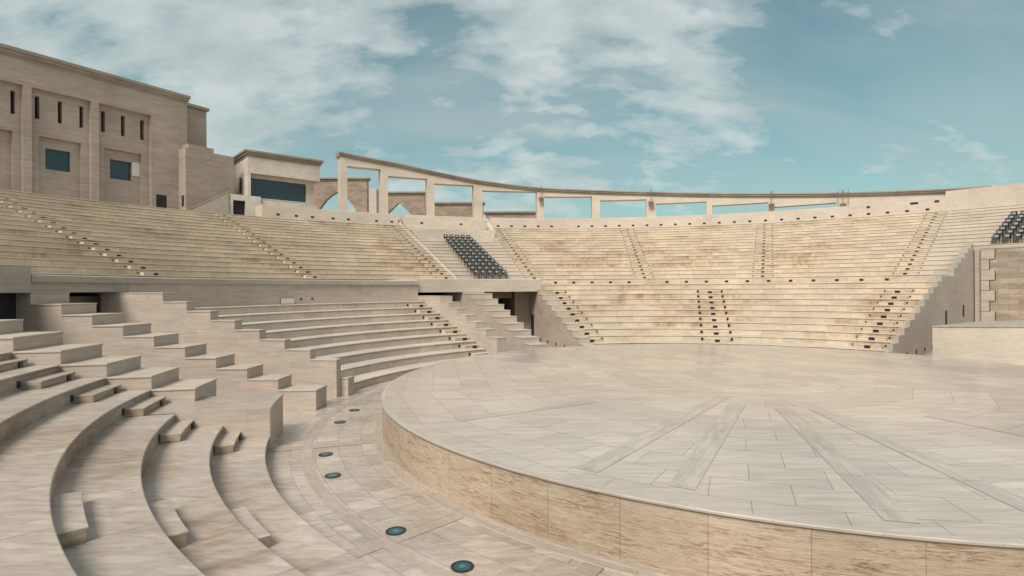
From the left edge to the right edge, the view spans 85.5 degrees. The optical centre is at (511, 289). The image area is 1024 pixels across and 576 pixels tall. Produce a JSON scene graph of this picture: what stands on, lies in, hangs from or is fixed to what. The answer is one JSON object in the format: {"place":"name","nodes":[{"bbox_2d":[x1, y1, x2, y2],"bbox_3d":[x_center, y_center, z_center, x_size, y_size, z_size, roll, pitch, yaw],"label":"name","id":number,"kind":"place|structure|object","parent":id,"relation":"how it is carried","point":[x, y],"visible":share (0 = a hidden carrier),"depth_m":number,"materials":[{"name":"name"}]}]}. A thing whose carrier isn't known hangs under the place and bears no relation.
{"place":"outdoors","nodes":[
{"label":"outdoors","id":0,"kind":"place"},
{"bbox_2d":[0,0,1023,218],"label":"sky","id":1,"kind":"structure","parent":0,"point":[689,96],"materials":[{"name":"blue"}]},
{"bbox_2d":[266,345,932,575],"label":"orchestra floor","id":2,"kind":"structure","parent":0,"point":[368,487],"depth_m":11.32,"materials":[{"name":"beige stone"}]},
{"bbox_2d":[0,266,97,318],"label":"passage lintel","id":3,"kind":"structure","parent":2,"relation":"on","point":[14,281],"depth_m":20.02,"materials":[{"name":"grey stone"}]},
{"bbox_2d":[0,319,216,402],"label":"stepped wall","id":4,"kind":"structure","parent":2,"relation":"on","point":[128,373],"depth_m":16.24,"materials":[{"name":"stone"}]},
{"bbox_2d":[16,292,326,410],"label":"stepped wall","id":5,"kind":"structure","parent":2,"relation":"on","point":[86,323],"depth_m":20.41,"materials":[{"name":"stone"}]},
{"bbox_2d":[0,352,387,575],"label":"seating bank","id":6,"kind":"structure","parent":2,"relation":"on","point":[112,463],"depth_m":9.34,"materials":[{"name":"stone"}]},
{"bbox_2d":[0,359,241,454],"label":"aisle stair","id":7,"kind":"object","parent":6,"relation":"on","point":[176,431],"visible":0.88,"depth_m":14.40,"materials":[{"name":"stone"}]},
{"bbox_2d":[51,491,270,547],"bbox_3d":[-5.750,3.377,8.070,3.850,1.399,1.839,0,0,-40],"label":"aisle stair","id":8,"kind":"object","parent":6,"relation":"on","point":[71,526],"visible":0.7,"depth_m":7.98,"materials":[{"name":"stone"}]},
{"bbox_2d":[145,394,283,449],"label":"stone platform","id":9,"kind":"structure","parent":2,"relation":"on","point":[252,416],"depth_m":15.30,"materials":[{"name":"beige stone"}]},
{"bbox_2d":[100,292,340,397],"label":"stepped wall","id":10,"kind":"structure","parent":2,"relation":"on","point":[162,312],"depth_m":23.58,"materials":[{"name":"stone"}]},
{"bbox_2d":[98,301,485,389],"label":"seating bank","id":11,"kind":"structure","parent":2,"relation":"on","point":[370,343],"depth_m":31.41,"materials":[{"name":"stone"}]},
{"bbox_2d":[31,274,418,309],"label":"walkway wall","id":12,"kind":"structure","parent":11,"relation":"on","point":[202,292],"depth_m":31.02,"materials":[{"name":"stone"}]},
{"bbox_2d":[280,298,294,303],"bbox_3d":[-13.785,0.724,34.053,0.050,0.360,0.990,0,0,32],"label":"wall plaque","id":13,"kind":"object","parent":12,"relation":"attached to","point":[287,300],"depth_m":34.02,"materials":[{"name":"stone"}]},
{"bbox_2d":[407,304,489,355],"bbox_3d":[-4.196,2.547,36.759,1.833,3.040,8.499,0,0,-38],"label":"aisle stair","id":14,"kind":"object","parent":11,"relation":"on","point":[470,346],"visible":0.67,"depth_m":36.28,"materials":[{"name":"stone"}]},
{"bbox_2d":[318,452,332,455],"bbox_3d":[-4.985,4.411,14.825,0.370,0.015,0.370,0,0,0],"label":"floor uplight","id":15,"kind":"object","parent":2,"relation":"on","point":[326,454],"visible":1,"depth_m":14.79,"materials":[{"name":"teal glass"}]},
{"bbox_2d":[325,472,340,477],"bbox_3d":[-4.244,4.407,13.129,0.370,0.015,0.370,0,0,0],"label":"floor uplight","id":16,"kind":"object","parent":2,"relation":"on","point":[332,475],"visible":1,"depth_m":13.11,"materials":[{"name":"teal glass"}]},
{"bbox_2d":[341,376,354,395],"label":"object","id":17,"kind":"structure","parent":2,"relation":"on","point":[347,385],"depth_m":23.09,"materials":[{"name":"stone"}]},
{"bbox_2d":[386,526,405,535],"bbox_3d":[-2.111,4.393,10.082,0.370,0.015,0.370,0,0,0],"label":"floor uplight","id":18,"kind":"object","parent":2,"relation":"on","point":[393,531],"visible":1,"depth_m":10.05,"materials":[{"name":"teal glass"}]},
{"bbox_2d":[271,387,602,575],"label":"floor inlay","id":19,"kind":"object","parent":2,"relation":"on","point":[378,540],"visible":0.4,"depth_m":10.39,"materials":[{"name":"beige stone"}]},
{"bbox_2d":[417,296,506,353],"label":"stepped wall","id":20,"kind":"structure","parent":2,"relation":"on","point":[470,326],"depth_m":35.99,"materials":[{"name":"stone"}]},
{"bbox_2d":[451,560,473,572],"bbox_3d":[-0.787,4.385,8.777,0.370,0.015,0.370,0,0,0],"label":"floor uplight","id":21,"kind":"object","parent":2,"relation":"on","point":[461,566],"visible":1,"depth_m":8.76,"materials":[{"name":"teal glass"}]},
{"bbox_2d":[385,279,564,346],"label":"passage lintel","id":22,"kind":"structure","parent":2,"relation":"on","point":[520,294],"depth_m":45.46,"materials":[{"name":"stone"}]},
{"bbox_2d":[531,314,533,334],"bbox_3d":[1.759,3.038,47.413,0.060,1.750,0.850,0,0,-14],"label":"side door","id":23,"kind":"structure","parent":22,"relation":"in","point":[532,316],"depth_m":47.32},
{"bbox_2d":[463,293,547,351],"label":"stepped wall","id":24,"kind":"structure","parent":2,"relation":"on","point":[490,310],"depth_m":38.52,"materials":[{"name":"stone"}]},
{"bbox_2d":[536,289,593,346],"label":"stepped wall","id":25,"kind":"structure","parent":2,"relation":"on","point":[557,325],"depth_m":42.10,"materials":[{"name":"stone"}]},
{"bbox_2d":[373,344,1023,575],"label":"stage","id":26,"kind":"object","parent":2,"relation":"on","point":[685,460],"visible":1,"depth_m":11.17,"materials":[{"name":"stone"}]},
{"bbox_2d":[932,320,1023,365],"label":"stone block","id":27,"kind":"structure","parent":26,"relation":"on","point":[996,341],"depth_m":30.61,"materials":[{"name":"beige stone"}]},
{"bbox_2d":[541,282,931,351],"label":"seating bank","id":28,"kind":"structure","parent":2,"relation":"on","point":[825,315],"depth_m":40.59,"materials":[{"name":"stone"}]},
{"bbox_2d":[494,228,645,284],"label":"seating bank","id":29,"kind":"structure","parent":28,"relation":"on","point":[585,256],"depth_m":61.12,"materials":[{"name":"stone"}]},
{"bbox_2d":[494,229,541,278],"bbox_3d":[0.171,-4.369,62.582,1.777,6.830,19.937,0,0,-11],"label":"aisle stair","id":30,"kind":"object","parent":29,"relation":"on","point":[518,256],"visible":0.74,"depth_m":59.89,"materials":[{"name":"stone"}]},
{"bbox_2d":[552,291,602,341],"bbox_3d":[4.697,2.087,41.917,1.853,3.856,10.789,0,0,-10],"label":"aisle stair","id":31,"kind":"object","parent":28,"relation":"on","point":[584,326],"visible":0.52,"depth_m":41.69,"materials":[{"name":"stone"}]},
{"bbox_2d":[627,223,764,283],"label":"seating bank","id":32,"kind":"structure","parent":28,"relation":"on","point":[715,254],"depth_m":59.47,"materials":[{"name":"stone"}]},
{"bbox_2d":[620,229,651,277],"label":"aisle stair","id":33,"kind":"object","parent":32,"relation":"on","point":[636,255],"visible":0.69,"depth_m":60.44,"materials":[{"name":"stone"}]},
{"bbox_2d":[752,224,772,276],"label":"aisle stair","id":34,"kind":"object","parent":32,"relation":"on","point":[763,253],"visible":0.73,"depth_m":56.66,"materials":[{"name":"stone"}]},
{"bbox_2d":[697,290,732,341],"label":"aisle stair","id":35,"kind":"object","parent":28,"relation":"on","point":[714,326],"visible":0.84,"depth_m":40.72,"materials":[{"name":"stone"}]},
{"bbox_2d":[762,211,938,282],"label":"seating bank","id":36,"kind":"structure","parent":28,"relation":"on","point":[860,249],"depth_m":53.86,"materials":[{"name":"stone"}]},
{"bbox_2d":[893,212,946,274],"bbox_3d":[38.271,-4.605,51.621,1.777,6.830,19.937,0,0,43],"label":"aisle stair","id":37,"kind":"object","parent":36,"relation":"on","point":[908,273],"visible":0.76,"depth_m":49.50,"materials":[{"name":"stone"}]},
{"bbox_2d":[852,290,913,348],"bbox_3d":[24.065,1.986,35.996,1.794,3.818,10.789,0,0,44],"label":"aisle stair","id":38,"kind":"object","parent":28,"relation":"on","point":[872,346],"visible":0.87,"depth_m":35.79,"materials":[{"name":"stone"}]},
{"bbox_2d":[905,204,1023,281],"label":"seating bank","id":39,"kind":"structure","parent":28,"relation":"on","point":[960,228],"depth_m":49.41,"materials":[{"name":"stone"}]},
{"bbox_2d":[991,234,999,243],"bbox_3d":[39.924,-4.121,45.720,0.613,0.880,0.560,0,0,-39],"label":"auditorium chair","id":40,"kind":"object","parent":39,"relation":"on","point":[996,237],"visible":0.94,"depth_m":45.79,"materials":[{"name":"grey plastic"}]},
{"bbox_2d":[995,230,1003,235],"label":"auditorium chair","id":41,"kind":"object","parent":39,"relation":"on","point":[1000,232],"visible":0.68,"depth_m":46.59,"materials":[{"name":"black plastic"}]},
{"bbox_2d":[998,226,1006,231],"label":"auditorium chair","id":42,"kind":"object","parent":39,"relation":"on","point":[1002,228],"visible":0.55,"depth_m":47.38,"materials":[{"name":"black plastic"}]},
{"bbox_2d":[1001,222,1008,227],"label":"auditorium chair","id":43,"kind":"object","parent":39,"relation":"on","point":[1005,224],"visible":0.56,"depth_m":48.15,"materials":[{"name":"black plastic"}]},
{"bbox_2d":[1002,233,1010,243],"bbox_3d":[40.344,-4.124,45.197,0.613,0.880,0.560,0,0,-38],"label":"auditorium chair","id":44,"kind":"object","parent":39,"relation":"on","point":[1006,236],"visible":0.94,"depth_m":45.28,"materials":[{"name":"black plastic"}]},
{"bbox_2d":[1003,218,1011,223],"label":"auditorium chair","id":45,"kind":"object","parent":39,"relation":"on","point":[1009,220],"visible":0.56,"depth_m":48.88,"materials":[{"name":"black plastic"}]},
{"bbox_2d":[1005,229,1013,235],"bbox_3d":[41.285,-4.543,45.968,0.613,0.880,0.560,0,0,-38],"label":"auditorium chair","id":46,"kind":"object","parent":39,"relation":"on","point":[1011,231],"visible":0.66,"depth_m":46.07,"materials":[{"name":"black plastic"}]},
{"bbox_2d":[1007,215,1014,220],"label":"auditorium chair","id":47,"kind":"object","parent":39,"relation":"on","point":[1011,216],"visible":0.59,"depth_m":49.67,"materials":[{"name":"grey plastic"}]},
{"bbox_2d":[1008,225,1016,231],"bbox_3d":[42.226,-4.963,46.740,0.613,0.880,0.560,0,0,-38],"label":"auditorium chair","id":48,"kind":"object","parent":39,"relation":"on","point":[1014,227],"visible":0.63,"depth_m":46.81,"materials":[{"name":"black plastic"}]},
{"bbox_2d":[1009,211,1017,216],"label":"auditorium chair","id":49,"kind":"object","parent":39,"relation":"on","point":[1015,213],"visible":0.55,"depth_m":50.39,"materials":[{"name":"grey plastic"}]},
{"bbox_2d":[1011,221,1019,227],"bbox_3d":[43.167,-5.382,47.511,0.613,0.880,0.560,0,0,-38],"label":"auditorium chair","id":50,"kind":"object","parent":39,"relation":"on","point":[1017,223],"visible":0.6,"depth_m":47.56,"materials":[{"name":"black plastic"}]},
{"bbox_2d":[1013,233,1021,242],"bbox_3d":[40.755,-4.126,44.667,0.613,0.880,0.560,0,0,-37],"label":"auditorium chair","id":51,"kind":"object","parent":39,"relation":"on","point":[1017,236],"visible":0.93,"depth_m":44.77,"materials":[{"name":"black plastic"}]},
{"bbox_2d":[1014,217,1022,222],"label":"auditorium chair","id":52,"kind":"object","parent":39,"relation":"on","point":[1019,219],"visible":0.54,"depth_m":48.35,"materials":[{"name":"grey plastic"}]},
{"bbox_2d":[1016,228,1023,233],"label":"auditorium chair","id":53,"kind":"object","parent":39,"relation":"on","point":[1020,231],"visible":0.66,"depth_m":45.57,"materials":[{"name":"black plastic"}]},
{"bbox_2d":[886,244,973,354],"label":"stepped wall","id":54,"kind":"structure","parent":2,"relation":"on","point":[952,293],"depth_m":38.96,"materials":[{"name":"grey stone"}]},
{"bbox_2d":[907,245,1023,353],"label":"wall","id":55,"kind":"structure","parent":2,"relation":"on","point":[999,283],"depth_m":44.81,"materials":[{"name":"stone"}]},
{"bbox_2d":[406,227,974,320],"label":"terrace","id":56,"kind":"structure","parent":0,"point":[505,301],"depth_m":78.85,"materials":[{"name":"stone"}]},
{"bbox_2d":[0,195,162,277],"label":"seating bank","id":57,"kind":"structure","parent":56,"relation":"on","point":[39,248],"depth_m":32.69,"materials":[{"name":"stone"}]},
{"bbox_2d":[0,43,208,208],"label":"building","id":58,"kind":"structure","parent":56,"relation":"on","point":[71,130],"depth_m":55.29,"materials":[{"name":"stone"}]},
{"bbox_2d":[10,92,12,113],"bbox_3d":[-46.097,-17.046,50.913,0.100,2.133,0.331,0,0,33],"label":"slit window","id":59,"kind":"structure","parent":58,"relation":"in","point":[11,93],"depth_m":50.95,"materials":[{"name":"black glass"}]},
{"bbox_2d":[35,98,36,118],"bbox_3d":[-45.148,-17.052,52.381,0.100,2.133,0.356,0,0,33],"label":"slit window","id":60,"kind":"structure","parent":58,"relation":"in","point":[35,98],"depth_m":52.48,"materials":[{"name":"black glass"}]},
{"bbox_2d":[45,149,68,171],"bbox_3d":[-44.234,-12.466,53.841,0.100,1.998,1.975,0,0,33],"label":"window","id":61,"kind":"structure","parent":58,"relation":"in","point":[54,159],"depth_m":53.79,"materials":[{"name":"teal glass"}]},
{"bbox_2d":[58,103,59,122],"bbox_3d":[-44.194,-17.058,53.854,0.100,2.133,0.345,0,0,33],"label":"slit window","id":62,"kind":"structure","parent":58,"relation":"in","point":[58,103],"depth_m":53.91,"materials":[{"name":"black glass"}]},
{"bbox_2d":[79,108,80,127],"bbox_3d":[-43.257,-17.064,55.303,0.100,2.133,0.331,0,0,33],"label":"slit window","id":63,"kind":"structure","parent":58,"relation":"in","point":[79,108],"depth_m":55.40,"materials":[{"name":"black glass"}]},
{"bbox_2d":[110,160,129,180],"bbox_3d":[-41.326,-12.485,58.335,0.100,1.998,1.991,0,0,33],"label":"window","id":64,"kind":"structure","parent":58,"relation":"in","point":[120,170],"depth_m":58.34,"materials":[{"name":"teal glass"}]},
{"bbox_2d":[156,194,166,207],"bbox_3d":[-38.444,-9.606,60.718,0.200,1.445,1.060,0,0,33],"label":"small window","id":65,"kind":"structure","parent":58,"relation":"in","point":[161,200],"depth_m":60.67,"materials":[{"name":"black glass"}]},
{"bbox_2d":[0,189,318,279],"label":"seating bank","id":66,"kind":"structure","parent":56,"relation":"on","point":[175,243],"depth_m":42.99,"materials":[{"name":"stone"}]},
{"bbox_2d":[0,191,167,275],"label":"aisle stair","id":67,"kind":"object","parent":66,"relation":"on","point":[135,261],"visible":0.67,"depth_m":36.41,"materials":[{"name":"stone"}]},
{"bbox_2d":[178,144,233,209],"bbox_3d":[-37.570,-11.702,65.605,7.000,9.067,5.573,0,0,33],"label":"annex","id":68,"kind":"object","parent":56,"relation":"on","point":[206,173],"visible":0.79,"depth_m":62.85,"materials":[{"name":"stone"}]},
{"bbox_2d":[189,191,229,213],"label":"stair wall","id":69,"kind":"structure","parent":56,"relation":"on","point":[220,203],"depth_m":61.80,"materials":[{"name":"stone"}]},
{"bbox_2d":[230,194,317,215],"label":"terrace wall","id":70,"kind":"structure","parent":56,"relation":"on","point":[243,205],"depth_m":65.03,"materials":[{"name":"stone"}]},
{"bbox_2d":[233,200,244,214],"bbox_3d":[-31.902,-8.754,64.629,1.333,3.100,0.060,0,0,-41],"label":"doorway","id":71,"kind":"structure","parent":70,"relation":"in","point":[238,206],"depth_m":64.64,"materials":[{"name":"black"}]},
{"bbox_2d":[234,149,323,204],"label":"pavilion","id":72,"kind":"structure","parent":56,"relation":"on","point":[268,176],"depth_m":68.95,"materials":[{"name":"stone"}]},
{"bbox_2d":[239,177,240,192],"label":"slit window","id":73,"kind":"structure","parent":72,"relation":"in","point":[240,177],"depth_m":67.68,"materials":[{"name":"black glass"}]},
{"bbox_2d":[251,178,305,201],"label":"window","id":74,"kind":"structure","parent":72,"relation":"in","point":[267,189],"depth_m":69.42,"materials":[{"name":"teal glass"}]},
{"bbox_2d":[222,213,448,280],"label":"seating bank","id":75,"kind":"structure","parent":56,"relation":"on","point":[328,250],"depth_m":53.92,"materials":[{"name":"stone"}]},
{"bbox_2d":[218,215,323,277],"bbox_3d":[-22.563,-4.228,50.188,19.937,6.830,1.777,0,0,44],"label":"aisle stair","id":76,"kind":"object","parent":75,"relation":"on","point":[306,276],"visible":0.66,"depth_m":48.02,"materials":[{"name":"stone"}]},
{"bbox_2d":[385,226,452,278],"bbox_3d":[-10.331,-4.304,59.058,1.777,6.830,19.937,0,0,-26],"label":"aisle stair","id":77,"kind":"object","parent":75,"relation":"on","point":[421,255],"visible":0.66,"depth_m":56.38,"materials":[{"name":"stone"}]},
{"bbox_2d":[314,177,370,211],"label":"arch wall","id":78,"kind":"structure","parent":56,"relation":"on","point":[325,189],"depth_m":82.00,"materials":[{"name":"brown stone"}]},
{"bbox_2d":[369,189,378,212],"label":"stone pier","id":79,"kind":"structure","parent":56,"relation":"on","point":[373,200],"depth_m":80.00,"materials":[{"name":"beige stone"}]},
{"bbox_2d":[378,191,425,214],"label":"gabled wall","id":80,"kind":"structure","parent":56,"relation":"on","point":[412,202],"depth_m":83.00,"materials":[{"name":"brown stone"}]},
{"bbox_2d":[435,202,484,216],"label":"wall","id":81,"kind":"structure","parent":56,"relation":"on","point":[459,209],"depth_m":84.00,"materials":[{"name":"brown stone"}]},
{"bbox_2d":[398,225,528,278],"bbox_3d":[-5.192,-3.911,61.150,12.684,8.083,22.025,0,0,-18],"label":"tribune","id":82,"kind":"object","parent":56,"relation":"on","point":[433,241],"visible":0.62,"depth_m":60.34,"materials":[{"name":"stone"}]},
{"bbox_2d":[398,218,457,278],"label":"kerb wall","id":83,"kind":"structure","parent":82,"relation":"on","point":[433,256],"depth_m":57.80,"materials":[{"name":"stone"}]},
{"bbox_2d":[473,270,479,278],"bbox_3d":[-3.272,-1.371,51.075,0.560,0.880,0.613,0,0,-21],"label":"auditorium chair","id":84,"kind":"object","parent":82,"relation":"on","point":[475,272],"visible":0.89,"depth_m":51.15,"materials":[{"name":"grey plastic"}]},
{"bbox_2d":[480,270,486,278],"bbox_3d":[-2.641,-1.375,51.309,0.560,0.880,0.613,0,0,-20],"label":"auditorium chair","id":85,"kind":"object","parent":82,"relation":"on","point":[482,272],"visible":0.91,"depth_m":51.43,"materials":[{"name":"grey plastic"}]},
{"bbox_2d":[487,270,493,278],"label":"auditorium chair","id":86,"kind":"object","parent":82,"relation":"on","point":[489,272],"visible":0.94,"depth_m":51.65,"materials":[{"name":"grey plastic"}]},
{"bbox_2d":[486,218,495,234],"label":"kerb wall","id":87,"kind":"structure","parent":82,"relation":"on","point":[489,226],"depth_m":72.28,"materials":[{"name":"stone"}]},
{"bbox_2d":[484,211,535,218],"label":"wall","id":88,"kind":"structure","parent":56,"relation":"on","point":[510,214],"depth_m":84.00,"materials":[{"name":"brown stone"}]},
{"bbox_2d":[255,198,945,228],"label":"parapet wall","id":89,"kind":"structure","parent":56,"relation":"on","point":[867,210],"depth_m":69.68,"materials":[{"name":"stone"}]},
{"bbox_2d":[335,151,989,217],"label":"colonnade","id":90,"kind":"object","parent":56,"relation":"on","point":[389,169],"visible":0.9,"depth_m":72.56,"materials":[{"name":"stone"}]},
{"bbox_2d":[538,186,543,200],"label":"floodlight","id":91,"kind":"object","parent":90,"relation":"attached to","point":[541,198],"visible":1,"depth_m":75.89,"materials":[{"name":"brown metal"}]},
{"bbox_2d":[768,191,774,207],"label":"floodlight","id":92,"kind":"object","parent":90,"relation":"attached to","point":[771,205],"visible":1,"depth_m":70.41,"materials":[{"name":"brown metal"}]},
{"bbox_2d":[839,190,848,206],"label":"floodlight","id":93,"kind":"object","parent":90,"relation":"attached to","point":[842,204],"visible":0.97,"depth_m":66.37,"materials":[{"name":"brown metal"}]},
{"bbox_2d":[946,183,1023,210],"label":"back wall","id":94,"kind":"structure","parent":56,"relation":"on","point":[1000,195],"depth_m":57.06,"materials":[{"name":"stone"}]}
]}

